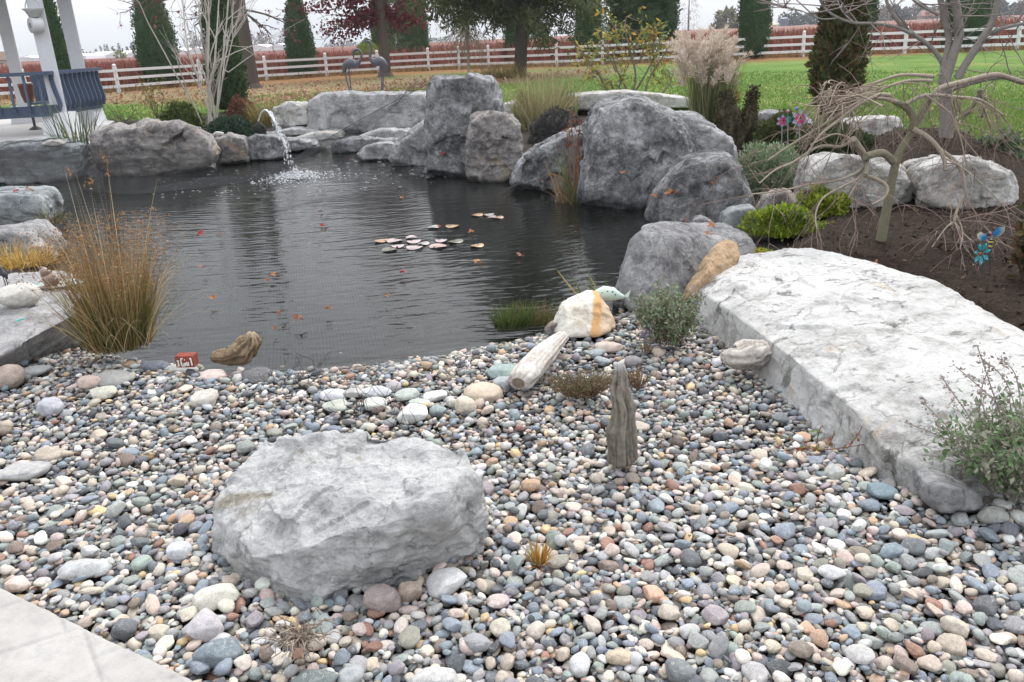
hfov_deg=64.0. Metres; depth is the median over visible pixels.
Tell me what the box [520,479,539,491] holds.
pebble
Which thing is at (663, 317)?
catmint
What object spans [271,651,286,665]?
pebble
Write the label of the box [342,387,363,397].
cobble
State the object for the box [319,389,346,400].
cobble
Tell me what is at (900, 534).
pebble
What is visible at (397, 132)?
ledge stone
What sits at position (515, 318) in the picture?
sedge tuft
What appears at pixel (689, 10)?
bare tree
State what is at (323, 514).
boulder
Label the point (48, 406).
cobble
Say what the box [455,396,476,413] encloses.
cobble
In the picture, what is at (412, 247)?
lily pad
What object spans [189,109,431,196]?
fountain
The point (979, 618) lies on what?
pebble
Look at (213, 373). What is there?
cobble
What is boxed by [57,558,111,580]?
cobble
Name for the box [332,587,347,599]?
pebble
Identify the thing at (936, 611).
pebble
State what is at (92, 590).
pebble
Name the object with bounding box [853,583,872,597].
pebble
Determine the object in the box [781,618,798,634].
pebble
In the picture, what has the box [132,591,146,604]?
pebble
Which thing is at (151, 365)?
cobble
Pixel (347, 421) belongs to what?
pebble
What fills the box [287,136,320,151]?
ledge stone
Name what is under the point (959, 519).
pebble
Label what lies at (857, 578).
pebble
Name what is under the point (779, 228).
ground cover
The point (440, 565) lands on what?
pebble
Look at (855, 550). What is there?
pebble
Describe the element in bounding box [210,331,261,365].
driftwood snag
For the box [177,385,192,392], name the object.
pebble
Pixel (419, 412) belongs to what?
cobble
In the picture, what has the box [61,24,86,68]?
thuja tree
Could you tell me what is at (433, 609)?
pebble
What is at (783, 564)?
pebble
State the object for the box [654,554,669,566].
pebble
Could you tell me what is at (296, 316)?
fallen leaf
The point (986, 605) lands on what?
pebble
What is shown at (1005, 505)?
pebble
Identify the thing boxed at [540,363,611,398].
heather
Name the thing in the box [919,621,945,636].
pebble
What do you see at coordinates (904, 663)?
pebble
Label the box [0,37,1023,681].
ground
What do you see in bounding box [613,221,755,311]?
boulder
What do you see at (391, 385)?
pebble
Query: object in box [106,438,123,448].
pebble
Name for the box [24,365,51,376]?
cobble
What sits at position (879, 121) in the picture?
boulder
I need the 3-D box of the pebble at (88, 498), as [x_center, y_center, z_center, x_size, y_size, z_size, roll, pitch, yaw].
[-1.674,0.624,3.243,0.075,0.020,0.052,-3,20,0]
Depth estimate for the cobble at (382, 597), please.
2.51 m
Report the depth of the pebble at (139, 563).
2.79 m
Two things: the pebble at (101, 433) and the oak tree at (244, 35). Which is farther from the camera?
the oak tree at (244, 35)
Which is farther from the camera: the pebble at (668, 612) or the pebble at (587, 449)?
the pebble at (587, 449)
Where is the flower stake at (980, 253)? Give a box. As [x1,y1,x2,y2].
[974,242,990,274]
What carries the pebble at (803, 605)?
on the gravel
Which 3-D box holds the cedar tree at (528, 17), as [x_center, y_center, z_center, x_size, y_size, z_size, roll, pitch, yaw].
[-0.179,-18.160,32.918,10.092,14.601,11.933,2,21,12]
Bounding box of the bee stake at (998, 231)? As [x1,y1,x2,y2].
[977,227,1004,273]
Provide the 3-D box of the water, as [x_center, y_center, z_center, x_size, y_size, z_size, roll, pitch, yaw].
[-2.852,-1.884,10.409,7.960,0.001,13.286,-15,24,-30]
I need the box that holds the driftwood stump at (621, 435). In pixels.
[605,361,637,468]
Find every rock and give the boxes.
[41,139,65,146]
[213,131,223,136]
[544,320,557,334]
[553,290,615,337]
[682,239,739,300]
[690,215,713,222]
[719,203,755,227]
[720,339,771,369]
[755,188,797,209]
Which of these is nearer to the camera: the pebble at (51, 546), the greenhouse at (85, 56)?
the pebble at (51, 546)
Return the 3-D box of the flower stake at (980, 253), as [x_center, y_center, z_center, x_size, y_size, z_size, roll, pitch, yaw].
[2.836,-0.499,4.954,0.106,0.207,0.019,-5,20,-5]
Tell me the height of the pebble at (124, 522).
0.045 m
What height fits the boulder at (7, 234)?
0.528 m
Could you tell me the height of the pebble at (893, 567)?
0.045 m
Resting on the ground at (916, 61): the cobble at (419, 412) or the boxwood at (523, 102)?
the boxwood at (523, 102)
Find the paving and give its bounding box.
[0,588,193,681]
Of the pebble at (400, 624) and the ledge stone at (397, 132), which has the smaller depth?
the pebble at (400, 624)
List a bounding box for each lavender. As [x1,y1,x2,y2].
[30,98,109,144]
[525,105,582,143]
[895,342,1023,500]
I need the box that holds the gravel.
[0,303,1023,681]
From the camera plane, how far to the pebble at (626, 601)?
2.51 m
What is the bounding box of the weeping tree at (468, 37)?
[431,11,502,73]
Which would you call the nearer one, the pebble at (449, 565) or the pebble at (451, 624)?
the pebble at (451, 624)
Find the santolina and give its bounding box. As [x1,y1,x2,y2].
[735,140,799,192]
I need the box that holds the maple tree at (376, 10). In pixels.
[277,0,448,76]
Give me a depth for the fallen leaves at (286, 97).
32.11 m
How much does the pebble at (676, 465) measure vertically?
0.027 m
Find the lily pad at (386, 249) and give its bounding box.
[382,247,395,250]
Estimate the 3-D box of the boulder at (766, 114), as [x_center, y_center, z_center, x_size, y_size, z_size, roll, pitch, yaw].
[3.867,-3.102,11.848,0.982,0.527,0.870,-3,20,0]
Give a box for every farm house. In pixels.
[0,51,6,63]
[917,10,939,19]
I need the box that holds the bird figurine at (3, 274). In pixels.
[0,265,7,285]
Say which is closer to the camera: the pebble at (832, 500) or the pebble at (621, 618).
the pebble at (621, 618)
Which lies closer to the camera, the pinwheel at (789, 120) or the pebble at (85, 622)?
the pebble at (85, 622)
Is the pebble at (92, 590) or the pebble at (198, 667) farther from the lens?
the pebble at (92, 590)
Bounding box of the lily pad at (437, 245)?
[429,243,446,247]
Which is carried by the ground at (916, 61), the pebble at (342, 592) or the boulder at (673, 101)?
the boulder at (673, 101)
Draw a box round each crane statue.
[342,48,362,89]
[363,40,387,90]
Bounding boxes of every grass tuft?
[0,235,67,272]
[22,202,81,227]
[518,534,555,574]
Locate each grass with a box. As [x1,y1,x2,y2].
[0,41,1023,99]
[1,69,1023,147]
[237,96,281,126]
[470,60,528,78]
[500,59,601,130]
[666,24,752,124]
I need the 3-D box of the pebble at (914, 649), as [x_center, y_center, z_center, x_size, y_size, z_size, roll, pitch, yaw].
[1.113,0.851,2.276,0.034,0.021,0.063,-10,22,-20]
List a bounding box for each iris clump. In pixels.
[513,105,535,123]
[560,83,578,117]
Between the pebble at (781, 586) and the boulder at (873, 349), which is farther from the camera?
the boulder at (873, 349)
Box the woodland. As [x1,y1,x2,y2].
[25,0,1023,55]
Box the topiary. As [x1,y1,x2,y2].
[353,37,378,66]
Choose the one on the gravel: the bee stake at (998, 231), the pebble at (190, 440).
the pebble at (190, 440)
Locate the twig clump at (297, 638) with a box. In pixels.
[255,608,341,665]
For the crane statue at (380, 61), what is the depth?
15.51 m
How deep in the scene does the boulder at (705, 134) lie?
9.75 m
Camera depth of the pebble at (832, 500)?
2.96 m
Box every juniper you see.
[751,107,811,150]
[792,122,876,156]
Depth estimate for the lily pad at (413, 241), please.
7.48 m
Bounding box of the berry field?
[0,15,1023,91]
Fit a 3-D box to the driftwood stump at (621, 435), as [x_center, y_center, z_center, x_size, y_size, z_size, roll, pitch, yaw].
[0.430,0.287,3.215,0.121,0.450,0.105,-19,26,-37]
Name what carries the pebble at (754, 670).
on the gravel
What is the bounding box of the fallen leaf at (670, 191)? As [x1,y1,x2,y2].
[664,188,677,193]
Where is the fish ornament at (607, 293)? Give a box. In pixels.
[595,286,630,300]
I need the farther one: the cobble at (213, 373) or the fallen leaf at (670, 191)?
the fallen leaf at (670, 191)
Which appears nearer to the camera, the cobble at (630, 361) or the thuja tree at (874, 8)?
the cobble at (630, 361)
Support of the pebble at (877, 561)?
on the gravel
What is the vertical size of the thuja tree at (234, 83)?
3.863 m
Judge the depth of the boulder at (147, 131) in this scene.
12.28 m
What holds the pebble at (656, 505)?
on the ground at (916, 61)
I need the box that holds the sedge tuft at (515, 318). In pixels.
[486,298,558,330]
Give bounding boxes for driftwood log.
[508,331,568,389]
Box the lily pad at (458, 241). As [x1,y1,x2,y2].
[448,239,462,242]
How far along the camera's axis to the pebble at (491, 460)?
3.36 m
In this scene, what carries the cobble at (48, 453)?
on the gravel
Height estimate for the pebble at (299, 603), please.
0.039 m
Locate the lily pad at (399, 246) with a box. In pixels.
[391,244,403,247]
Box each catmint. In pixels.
[628,274,708,345]
[635,322,654,352]
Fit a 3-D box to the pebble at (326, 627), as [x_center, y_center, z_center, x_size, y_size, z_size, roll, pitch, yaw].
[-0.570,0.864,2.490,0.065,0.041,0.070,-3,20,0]
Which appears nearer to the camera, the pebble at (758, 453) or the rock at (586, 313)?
the pebble at (758, 453)
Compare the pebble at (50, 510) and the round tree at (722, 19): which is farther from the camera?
the round tree at (722, 19)
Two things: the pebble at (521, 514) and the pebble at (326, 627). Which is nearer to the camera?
the pebble at (326, 627)
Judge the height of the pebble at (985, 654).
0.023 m
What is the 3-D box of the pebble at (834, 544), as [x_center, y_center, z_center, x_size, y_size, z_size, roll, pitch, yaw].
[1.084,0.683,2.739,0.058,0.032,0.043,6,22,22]
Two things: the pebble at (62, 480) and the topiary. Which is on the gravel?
the pebble at (62, 480)
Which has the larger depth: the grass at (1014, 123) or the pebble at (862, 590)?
the grass at (1014, 123)
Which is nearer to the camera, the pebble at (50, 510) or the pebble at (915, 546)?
the pebble at (915, 546)
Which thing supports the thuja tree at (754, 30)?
on the ground at (916, 61)
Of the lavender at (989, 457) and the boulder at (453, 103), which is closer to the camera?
the lavender at (989, 457)
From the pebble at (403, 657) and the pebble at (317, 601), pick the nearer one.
the pebble at (403, 657)
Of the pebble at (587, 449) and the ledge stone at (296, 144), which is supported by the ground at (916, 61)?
the pebble at (587, 449)
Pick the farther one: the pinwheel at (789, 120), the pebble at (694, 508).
the pinwheel at (789, 120)
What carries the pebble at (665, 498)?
on the gravel
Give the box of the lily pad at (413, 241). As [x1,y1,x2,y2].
[407,239,420,242]
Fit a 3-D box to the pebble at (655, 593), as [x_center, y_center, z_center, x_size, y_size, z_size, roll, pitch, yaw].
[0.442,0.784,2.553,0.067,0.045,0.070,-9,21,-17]
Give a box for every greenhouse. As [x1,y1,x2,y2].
[19,53,104,61]
[93,43,285,57]
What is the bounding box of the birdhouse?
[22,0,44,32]
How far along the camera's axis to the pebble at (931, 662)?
2.21 m
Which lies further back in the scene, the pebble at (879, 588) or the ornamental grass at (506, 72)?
the ornamental grass at (506, 72)
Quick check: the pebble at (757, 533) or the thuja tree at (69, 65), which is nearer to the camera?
the pebble at (757, 533)
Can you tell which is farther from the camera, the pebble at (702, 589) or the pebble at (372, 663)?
the pebble at (702, 589)
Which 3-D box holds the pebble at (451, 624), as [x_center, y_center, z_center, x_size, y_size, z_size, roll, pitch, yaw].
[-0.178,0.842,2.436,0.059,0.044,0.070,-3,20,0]
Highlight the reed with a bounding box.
[556,267,607,299]
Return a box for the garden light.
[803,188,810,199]
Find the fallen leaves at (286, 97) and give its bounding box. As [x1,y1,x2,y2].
[0,61,1023,135]
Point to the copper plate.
(38, 285)
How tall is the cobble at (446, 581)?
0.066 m
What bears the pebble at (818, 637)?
on the ground at (916, 61)
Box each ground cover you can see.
[737,201,833,240]
[754,247,772,252]
[794,184,853,219]
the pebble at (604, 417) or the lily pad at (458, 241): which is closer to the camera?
the pebble at (604, 417)
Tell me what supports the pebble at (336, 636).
on the ground at (916, 61)
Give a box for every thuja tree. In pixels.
[43,0,68,69]
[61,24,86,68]
[129,0,182,85]
[199,0,250,109]
[282,0,317,75]
[368,0,396,51]
[392,0,431,64]
[502,17,530,61]
[573,1,603,58]
[660,0,680,55]
[735,0,773,56]
[804,0,874,119]
[865,0,879,32]
[939,0,993,48]
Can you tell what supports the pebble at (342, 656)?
on the gravel
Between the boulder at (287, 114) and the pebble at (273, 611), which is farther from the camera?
the boulder at (287, 114)
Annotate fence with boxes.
[0,21,1023,94]
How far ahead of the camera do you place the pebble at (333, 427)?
3.69 m
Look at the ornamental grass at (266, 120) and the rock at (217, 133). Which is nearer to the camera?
the rock at (217, 133)
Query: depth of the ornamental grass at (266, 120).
17.84 m
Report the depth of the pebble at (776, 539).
2.77 m
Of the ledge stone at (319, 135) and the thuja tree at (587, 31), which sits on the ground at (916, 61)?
the thuja tree at (587, 31)
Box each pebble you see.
[4,575,30,591]
[7,541,23,552]
[33,531,47,544]
[43,504,63,519]
[43,540,62,553]
[45,526,59,536]
[49,578,63,589]
[55,476,71,485]
[62,550,70,557]
[66,617,77,622]
[73,510,85,525]
[77,586,104,594]
[77,616,91,627]
[79,495,98,502]
[80,545,99,556]
[84,608,105,620]
[90,429,107,443]
[105,500,125,518]
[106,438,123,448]
[110,535,125,547]
[110,618,136,640]
[113,614,129,621]
[117,453,135,467]
[118,514,131,529]
[120,575,138,584]
[122,448,139,456]
[130,537,149,547]
[130,555,152,571]
[131,496,149,507]
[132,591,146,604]
[136,649,151,654]
[145,594,159,614]
[146,624,169,641]
[153,506,164,517]
[155,635,173,650]
[167,474,187,486]
[173,522,188,535]
[176,605,191,618]
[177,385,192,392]
[178,513,194,525]
[179,606,197,621]
[180,435,196,445]
[188,521,202,533]
[190,661,210,674]
[193,579,208,594]
[197,520,212,534]
[207,632,230,642]
[218,444,235,451]
[221,575,237,585]
[233,654,251,670]
[236,440,255,453]
[244,610,263,627]
[248,667,262,680]
[251,637,269,645]
[255,577,270,591]
[259,588,275,601]
[259,644,272,661]
[260,597,274,608]
[266,428,282,436]
[266,606,283,616]
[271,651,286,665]
[272,615,288,621]
[276,601,290,614]
[282,423,297,430]
[292,597,307,609]
[292,645,303,659]
[301,430,312,435]
[307,634,326,650]
[311,596,322,607]
[314,613,334,633]
[325,425,342,431]
[325,629,342,644]
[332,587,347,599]
[333,648,350,666]
[339,636,351,646]
[342,419,356,424]
[342,611,356,621]
[346,594,363,610]
[348,655,368,673]
[351,585,362,592]
[352,622,365,635]
[362,583,377,592]
[365,640,382,651]
[366,657,378,671]
[386,380,401,392]
[387,659,404,675]
[391,653,408,662]
[393,576,411,588]
[394,617,408,633]
[398,605,418,614]
[398,625,419,648]
[412,620,427,631]
[418,644,434,657]
[426,603,442,614]
[432,562,445,571]
[440,595,457,603]
[442,617,461,632]
[444,562,456,567]
[448,608,464,617]
[450,654,465,673]
[459,619,471,635]
[470,447,482,456]
[475,469,483,477]
[481,406,492,414]
[483,480,493,495]
[485,457,497,468]
[486,594,509,608]
[489,618,510,637]
[499,631,514,648]
[500,653,513,670]
[503,516,517,529]
[507,531,520,543]
[507,555,523,570]
[513,503,527,520]
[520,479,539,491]
[522,612,542,624]
[526,621,546,639]
[531,500,545,513]
[546,530,561,549]
[547,554,568,568]
[549,627,564,636]
[556,647,569,661]
[565,502,581,512]
[566,588,581,596]
[569,651,589,677]
[570,536,589,542]
[572,540,584,551]
[578,443,594,458]
[581,457,595,466]
[583,614,600,633]
[594,606,607,619]
[598,560,618,572]
[599,415,610,419]
[600,536,614,549]
[601,526,614,536]
[604,543,619,556]
[614,595,634,611]
[614,611,628,626]
[624,542,639,557]
[625,472,640,483]
[630,609,646,624]
[636,421,649,430]
[638,638,653,649]
[640,570,654,581]
[642,585,664,602]
[646,498,664,513]
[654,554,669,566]
[657,522,676,533]
[658,604,679,619]
[659,493,673,503]
[661,649,684,659]
[667,636,684,647]
[669,435,683,448]
[672,462,687,470]
[674,539,690,548]
[679,474,698,484]
[679,623,699,638]
[680,549,700,567]
[687,504,701,512]
[687,630,708,649]
[696,584,713,599]
[697,535,711,541]
[697,600,713,607]
[701,604,728,625]
[708,631,728,658]
[713,431,727,440]
[717,542,738,559]
[721,556,735,567]
[722,502,738,512]
[726,575,741,586]
[728,471,740,487]
[733,560,750,569]
[734,440,749,448]
[734,600,756,613]
[735,649,751,663]
[736,482,754,494]
[741,661,769,681]
[749,448,767,459]
[749,606,766,624]
[750,563,769,577]
[752,529,766,540]
[754,622,769,632]
[758,457,772,471]
[764,639,781,653]
[766,659,791,676]
[770,535,783,544]
[772,412,789,423]
[773,522,795,539]
[773,581,789,592]
[776,560,792,569]
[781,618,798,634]
[787,640,813,658]
[787,662,802,671]
[789,482,806,496]
[793,544,807,555]
[795,599,810,612]
[796,432,810,442]
[797,567,813,580]
[800,620,814,634]
[803,613,823,624]
[807,456,824,464]
[809,629,827,647]
[811,542,824,553]
[812,558,827,568]
[815,517,832,527]
[817,564,846,579]
[823,612,842,627]
[824,463,844,479]
[825,493,840,506]
[827,539,845,551]
[829,588,845,597]
[832,659,850,675]
[834,599,851,609]
[836,508,851,517]
[836,548,853,565]
[841,625,860,639]
[844,644,874,664]
[848,546,871,556]
[850,519,866,531]
[852,572,865,583]
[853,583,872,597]
[856,481,870,495]
[856,606,874,618]
[858,467,877,477]
[858,499,879,511]
[860,566,877,578]
[860,634,882,648]
[863,580,886,602]
[869,554,884,567]
[874,655,893,669]
[875,625,894,642]
[879,542,903,558]
[880,477,895,486]
[883,618,898,631]
[885,561,901,573]
[888,632,903,641]
[891,528,908,540]
[893,645,908,657]
[893,653,918,673]
[894,505,916,515]
[898,553,917,570]
[899,623,918,635]
[900,537,925,555]
[900,587,917,599]
[904,639,923,655]
[912,567,932,577]
[917,654,942,671]
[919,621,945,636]
[924,529,948,539]
[924,547,944,559]
[925,597,942,610]
[927,602,944,617]
[932,563,949,572]
[935,576,950,589]
[936,633,966,656]
[939,538,954,553]
[940,615,969,638]
[941,660,955,673]
[948,590,967,601]
[950,576,962,593]
[951,511,969,526]
[955,600,972,614]
[958,551,972,562]
[959,668,978,678]
[964,575,987,593]
[971,595,996,615]
[971,659,989,668]
[972,612,985,625]
[973,553,991,566]
[973,648,997,661]
[978,527,999,542]
[982,564,999,579]
[985,616,1003,630]
[988,662,1006,677]
[989,633,1012,644]
[992,498,1011,510]
[1000,523,1018,536]
[1003,615,1023,633]
[1007,567,1023,583]
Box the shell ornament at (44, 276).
[39,266,61,289]
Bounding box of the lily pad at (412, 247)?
[406,246,422,249]
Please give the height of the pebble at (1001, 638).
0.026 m
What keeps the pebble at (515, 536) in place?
on the gravel
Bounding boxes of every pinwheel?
[777,115,787,144]
[786,116,790,143]
[792,110,806,142]
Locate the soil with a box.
[787,128,1023,330]
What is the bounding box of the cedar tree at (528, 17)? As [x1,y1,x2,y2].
[382,0,634,76]
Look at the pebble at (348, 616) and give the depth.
2.48 m
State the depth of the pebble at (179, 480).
3.32 m
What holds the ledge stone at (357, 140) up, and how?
on the water
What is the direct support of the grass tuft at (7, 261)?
on the ground at (916, 61)
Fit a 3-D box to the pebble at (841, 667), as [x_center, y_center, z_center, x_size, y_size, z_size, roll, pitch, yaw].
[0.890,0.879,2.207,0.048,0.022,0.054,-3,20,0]
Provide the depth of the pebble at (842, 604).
2.46 m
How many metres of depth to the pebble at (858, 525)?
2.79 m
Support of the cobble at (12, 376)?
on the ground at (916, 61)
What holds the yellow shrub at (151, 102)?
on the ground at (916, 61)
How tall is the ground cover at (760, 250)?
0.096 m
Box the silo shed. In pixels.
[779,17,787,25]
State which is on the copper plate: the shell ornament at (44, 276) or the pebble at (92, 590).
the shell ornament at (44, 276)
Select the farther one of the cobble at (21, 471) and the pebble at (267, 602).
the cobble at (21, 471)
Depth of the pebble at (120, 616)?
2.55 m
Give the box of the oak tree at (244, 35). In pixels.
[110,0,308,88]
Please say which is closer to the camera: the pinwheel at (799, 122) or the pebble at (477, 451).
the pebble at (477, 451)
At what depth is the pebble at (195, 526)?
3.00 m
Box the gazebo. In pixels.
[0,0,114,143]
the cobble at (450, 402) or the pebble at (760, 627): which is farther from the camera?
the cobble at (450, 402)
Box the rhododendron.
[567,6,689,92]
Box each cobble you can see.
[0,282,41,307]
[0,364,24,391]
[0,461,50,481]
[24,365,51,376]
[34,446,65,461]
[36,397,64,416]
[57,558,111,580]
[77,375,99,388]
[89,385,116,401]
[96,370,135,386]
[140,360,170,371]
[162,364,198,374]
[166,541,192,560]
[185,608,223,642]
[190,388,218,409]
[192,583,239,611]
[192,638,242,668]
[199,369,226,380]
[243,367,272,384]
[291,669,338,681]
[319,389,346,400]
[322,399,347,411]
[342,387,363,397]
[362,386,391,396]
[363,583,400,612]
[364,397,386,410]
[394,388,419,400]
[397,403,427,424]
[397,581,421,603]
[409,398,430,407]
[411,666,458,681]
[423,390,446,401]
[426,567,466,598]
[429,405,446,418]
[446,398,455,407]
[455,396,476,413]
[463,382,502,402]
[463,633,490,651]
[487,364,514,377]
[493,376,510,392]
[557,353,571,360]
[585,348,604,358]
[592,341,623,352]
[594,356,611,363]
[605,649,630,665]
[624,355,642,367]
[665,657,696,681]
[867,482,898,499]
[976,506,1009,524]
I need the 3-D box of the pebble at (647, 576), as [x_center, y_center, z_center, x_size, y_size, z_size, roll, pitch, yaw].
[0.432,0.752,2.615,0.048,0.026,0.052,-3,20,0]
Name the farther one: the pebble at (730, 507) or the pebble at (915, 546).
the pebble at (730, 507)
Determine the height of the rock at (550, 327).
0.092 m
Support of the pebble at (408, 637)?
on the gravel
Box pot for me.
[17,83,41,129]
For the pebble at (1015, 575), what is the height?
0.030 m
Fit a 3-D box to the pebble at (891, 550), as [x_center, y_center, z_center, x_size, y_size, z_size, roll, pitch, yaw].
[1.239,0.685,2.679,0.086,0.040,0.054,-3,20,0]
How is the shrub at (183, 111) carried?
on the ground at (916, 61)
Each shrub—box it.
[101,99,141,124]
[113,49,126,58]
[135,72,168,118]
[136,0,303,125]
[157,100,206,128]
[203,114,253,136]
[225,93,254,120]
[388,33,425,65]
[710,88,748,144]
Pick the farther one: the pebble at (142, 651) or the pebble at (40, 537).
the pebble at (40, 537)
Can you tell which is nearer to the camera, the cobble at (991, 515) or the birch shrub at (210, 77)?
the cobble at (991, 515)
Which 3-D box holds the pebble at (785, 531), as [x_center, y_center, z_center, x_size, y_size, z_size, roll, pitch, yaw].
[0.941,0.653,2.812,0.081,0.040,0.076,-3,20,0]
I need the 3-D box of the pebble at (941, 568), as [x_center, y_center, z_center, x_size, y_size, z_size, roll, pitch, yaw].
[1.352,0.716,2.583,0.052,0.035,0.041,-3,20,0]
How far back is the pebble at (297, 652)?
2.36 m
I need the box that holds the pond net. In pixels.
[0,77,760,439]
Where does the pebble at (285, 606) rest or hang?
on the ground at (916, 61)
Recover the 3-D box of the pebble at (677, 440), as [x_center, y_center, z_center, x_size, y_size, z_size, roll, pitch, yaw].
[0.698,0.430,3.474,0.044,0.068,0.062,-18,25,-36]
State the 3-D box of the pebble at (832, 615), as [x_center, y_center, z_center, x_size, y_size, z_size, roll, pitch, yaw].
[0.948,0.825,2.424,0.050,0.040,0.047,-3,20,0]
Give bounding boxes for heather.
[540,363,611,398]
[626,365,651,388]
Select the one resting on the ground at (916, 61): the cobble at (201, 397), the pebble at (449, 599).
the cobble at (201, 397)
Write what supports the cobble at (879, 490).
on the ground at (916, 61)
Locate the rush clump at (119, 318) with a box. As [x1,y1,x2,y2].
[4,155,214,359]
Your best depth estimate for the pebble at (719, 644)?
2.30 m
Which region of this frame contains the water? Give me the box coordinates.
[0,135,648,385]
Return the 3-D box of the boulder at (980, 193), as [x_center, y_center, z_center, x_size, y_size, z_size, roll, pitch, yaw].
[3.854,-1.373,7.087,0.972,0.511,0.872,-3,20,0]
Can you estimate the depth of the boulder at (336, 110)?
15.34 m
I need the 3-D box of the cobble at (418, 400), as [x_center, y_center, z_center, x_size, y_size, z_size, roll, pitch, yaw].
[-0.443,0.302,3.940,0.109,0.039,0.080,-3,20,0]
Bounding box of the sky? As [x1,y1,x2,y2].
[0,0,1022,56]
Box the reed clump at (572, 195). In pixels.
[541,111,584,204]
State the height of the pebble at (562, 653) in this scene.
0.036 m
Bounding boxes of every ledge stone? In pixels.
[273,126,318,136]
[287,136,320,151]
[297,129,344,141]
[330,135,398,152]
[359,127,411,136]
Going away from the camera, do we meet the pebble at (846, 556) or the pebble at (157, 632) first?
the pebble at (157, 632)
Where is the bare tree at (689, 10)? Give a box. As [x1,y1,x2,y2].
[678,0,701,30]
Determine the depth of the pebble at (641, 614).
2.47 m
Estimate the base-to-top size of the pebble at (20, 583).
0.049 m
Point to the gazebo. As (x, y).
(80, 82)
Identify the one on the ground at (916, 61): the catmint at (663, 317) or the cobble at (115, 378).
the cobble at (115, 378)
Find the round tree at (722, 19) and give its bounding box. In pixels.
[711,5,738,28]
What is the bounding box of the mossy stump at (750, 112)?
[735,84,761,150]
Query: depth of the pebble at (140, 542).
2.90 m
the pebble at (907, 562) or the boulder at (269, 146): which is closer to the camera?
the pebble at (907, 562)
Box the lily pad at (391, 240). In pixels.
[387,238,400,241]
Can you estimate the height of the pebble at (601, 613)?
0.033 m
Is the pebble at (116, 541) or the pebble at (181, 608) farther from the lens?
the pebble at (116, 541)
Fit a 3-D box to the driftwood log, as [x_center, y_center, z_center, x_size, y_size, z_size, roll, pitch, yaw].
[0.158,0.078,4.212,0.144,0.121,0.681,6,22,21]
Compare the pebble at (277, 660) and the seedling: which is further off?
the seedling
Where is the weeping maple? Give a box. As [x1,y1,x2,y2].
[668,27,1023,274]
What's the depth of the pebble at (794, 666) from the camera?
2.22 m
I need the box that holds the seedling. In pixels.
[775,425,862,452]
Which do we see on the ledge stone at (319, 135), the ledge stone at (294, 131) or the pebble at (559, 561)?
the ledge stone at (294, 131)
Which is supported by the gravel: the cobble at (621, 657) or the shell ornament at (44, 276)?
the cobble at (621, 657)
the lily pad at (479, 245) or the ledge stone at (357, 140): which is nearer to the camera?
the lily pad at (479, 245)
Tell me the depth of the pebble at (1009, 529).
2.74 m
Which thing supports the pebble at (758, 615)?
on the ground at (916, 61)
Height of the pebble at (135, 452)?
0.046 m
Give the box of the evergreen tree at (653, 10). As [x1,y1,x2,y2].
[603,0,682,57]
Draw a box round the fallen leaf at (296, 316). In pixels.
[292,314,305,320]
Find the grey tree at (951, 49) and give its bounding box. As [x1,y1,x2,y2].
[754,0,1023,138]
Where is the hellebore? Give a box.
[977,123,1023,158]
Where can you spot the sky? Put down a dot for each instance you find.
(97, 24)
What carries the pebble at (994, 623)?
on the gravel
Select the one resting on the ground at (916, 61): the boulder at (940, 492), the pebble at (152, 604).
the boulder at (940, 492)
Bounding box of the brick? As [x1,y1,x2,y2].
[174,352,198,367]
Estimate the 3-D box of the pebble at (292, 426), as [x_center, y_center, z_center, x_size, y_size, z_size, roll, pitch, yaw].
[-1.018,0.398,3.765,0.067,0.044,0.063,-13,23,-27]
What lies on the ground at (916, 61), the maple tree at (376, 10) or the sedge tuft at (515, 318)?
the maple tree at (376, 10)
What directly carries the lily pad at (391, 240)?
on the water
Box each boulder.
[0,135,94,183]
[0,185,63,224]
[0,219,67,266]
[0,270,87,366]
[89,117,220,176]
[210,430,488,601]
[215,132,250,164]
[247,131,288,160]
[272,101,308,129]
[307,90,425,134]
[357,141,393,160]
[388,120,425,165]
[422,72,504,176]
[465,110,523,182]
[504,100,513,113]
[509,124,583,190]
[575,89,689,110]
[576,93,695,209]
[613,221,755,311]
[644,150,754,222]
[675,110,737,158]
[694,248,1023,508]
[758,109,812,128]
[793,152,913,207]
[841,115,902,135]
[902,154,1018,209]
[914,467,983,514]
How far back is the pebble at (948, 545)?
2.68 m
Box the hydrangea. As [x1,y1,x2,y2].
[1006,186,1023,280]
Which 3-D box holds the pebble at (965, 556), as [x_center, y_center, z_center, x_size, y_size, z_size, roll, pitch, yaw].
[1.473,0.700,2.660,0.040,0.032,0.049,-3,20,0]
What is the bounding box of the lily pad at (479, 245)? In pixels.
[471,243,483,246]
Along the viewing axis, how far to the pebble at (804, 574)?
2.60 m
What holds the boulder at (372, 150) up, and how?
in the water
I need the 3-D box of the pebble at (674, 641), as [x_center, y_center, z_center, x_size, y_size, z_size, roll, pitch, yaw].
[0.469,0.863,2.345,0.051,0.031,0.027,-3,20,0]
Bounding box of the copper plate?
[37,279,82,286]
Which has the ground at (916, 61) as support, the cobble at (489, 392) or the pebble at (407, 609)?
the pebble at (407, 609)
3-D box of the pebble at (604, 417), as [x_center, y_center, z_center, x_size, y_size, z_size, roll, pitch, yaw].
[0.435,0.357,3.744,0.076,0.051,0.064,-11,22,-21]

